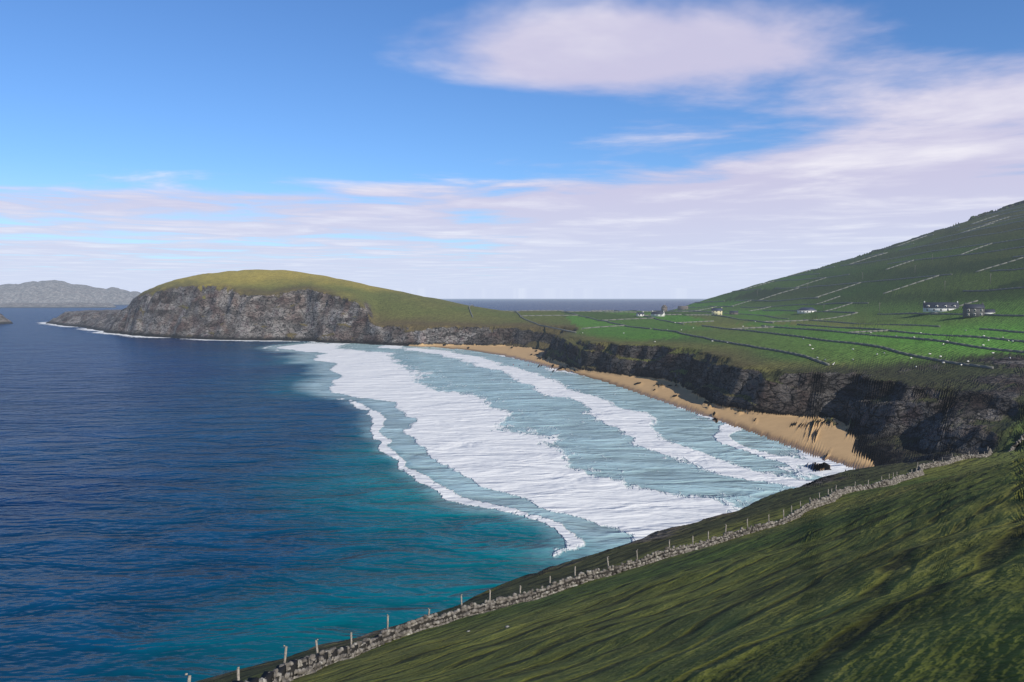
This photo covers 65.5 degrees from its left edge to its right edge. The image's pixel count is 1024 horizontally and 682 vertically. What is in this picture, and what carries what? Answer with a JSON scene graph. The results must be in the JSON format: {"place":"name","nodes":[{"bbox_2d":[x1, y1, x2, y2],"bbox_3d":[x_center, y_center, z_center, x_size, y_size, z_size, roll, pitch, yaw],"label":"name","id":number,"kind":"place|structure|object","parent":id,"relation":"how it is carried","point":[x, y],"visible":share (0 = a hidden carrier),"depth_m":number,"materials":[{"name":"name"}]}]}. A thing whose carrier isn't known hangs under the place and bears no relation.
{"place":"outdoors","nodes":[
{"label":"outdoors","id":0,"kind":"place"},
{"bbox_2d":[0,299,854,681],"bbox_3d":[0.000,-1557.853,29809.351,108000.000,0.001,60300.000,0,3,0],"label":"sea","id":1,"kind":"structure","parent":0,"point":[178,509],"depth_m":215.04,"materials":[{"name":"blue liquid"}]},
{"bbox_2d":[0,200,1023,681],"bbox_3d":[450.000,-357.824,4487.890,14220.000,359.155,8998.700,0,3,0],"label":"ground","id":2,"kind":"structure","parent":0,"point":[920,578],"depth_m":180.16,"materials":[{"name":"green plant"}]},
{"bbox_2d":[185,446,987,681],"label":"fence posts","id":3,"kind":"object","parent":2,"relation":"on","point":[238,668],"visible":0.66,"depth_m":60.78,"materials":[{"name":"grey wood"}]},
{"bbox_2d":[232,433,1023,681],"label":"dry stone wall","id":4,"kind":"structure","parent":2,"relation":"on","point":[290,670],"depth_m":63.83,"materials":[{"name":"grey stone"}]},
{"bbox_2d":[636,312,643,315],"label":"white cottage","id":5,"kind":"structure","parent":2,"relation":"on","point":[639,313],"depth_m":847.86,"materials":[{"name":"white paint"}]},
{"bbox_2d":[651,311,664,316],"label":"white cottage","id":6,"kind":"structure","parent":2,"relation":"on","point":[657,314],"depth_m":834.01,"materials":[{"name":"white paint"}]},
{"bbox_2d":[661,305,667,311],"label":"ruin stone gable","id":7,"kind":"structure","parent":2,"relation":"on","point":[664,308],"depth_m":1114.38,"materials":[{"name":"grey stone"}]},
{"bbox_2d":[678,306,687,309],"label":"stone barn","id":8,"kind":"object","parent":2,"relation":"on","point":[682,307],"visible":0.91,"depth_m":1230.72,"materials":[{"name":"grey stone"}]},
{"bbox_2d":[711,307,722,314],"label":"cream house","id":9,"kind":"structure","parent":2,"relation":"on","point":[716,311],"depth_m":849.72,"materials":[{"name":"beige paint"}]},
{"bbox_2d":[729,311,737,314],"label":"dark shed","id":10,"kind":"structure","parent":2,"relation":"on","point":[733,312],"depth_m":870.69,"materials":[{"name":"stone"}]},
{"bbox_2d":[469,206,1023,368],"bbox_3d":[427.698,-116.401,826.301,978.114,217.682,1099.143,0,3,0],"label":"field walls","id":11,"kind":"structure","parent":2,"relation":"on","point":[897,351],"depth_m":679.45,"materials":[{"name":"grey stone"}]},
{"bbox_2d":[797,307,816,313],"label":"bungalow","id":12,"kind":"object","parent":2,"relation":"on","point":[803,310],"visible":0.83,"depth_m":780.39,"materials":[{"name":"white paint"}]},
{"bbox_2d":[654,321,1013,367],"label":"sheep","id":13,"kind":"object","parent":2,"relation":"on","point":[884,352],"visible":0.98,"depth_m":359.68},
{"bbox_2d":[923,301,958,311],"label":"house","id":14,"kind":"structure","parent":2,"relation":"on","point":[937,306],"depth_m":570.49,"materials":[{"name":"white paint"}]},
{"bbox_2d":[962,303,994,316],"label":"house","id":15,"kind":"structure","parent":2,"relation":"on","point":[973,310],"depth_m":515.27,"materials":[{"name":"grey stone"}]},
{"bbox_2d":[0,0,1023,298],"label":"sky","id":16,"kind":"structure","parent":0,"point":[439,149],"materials":[{"name":"blue"}]}
]}

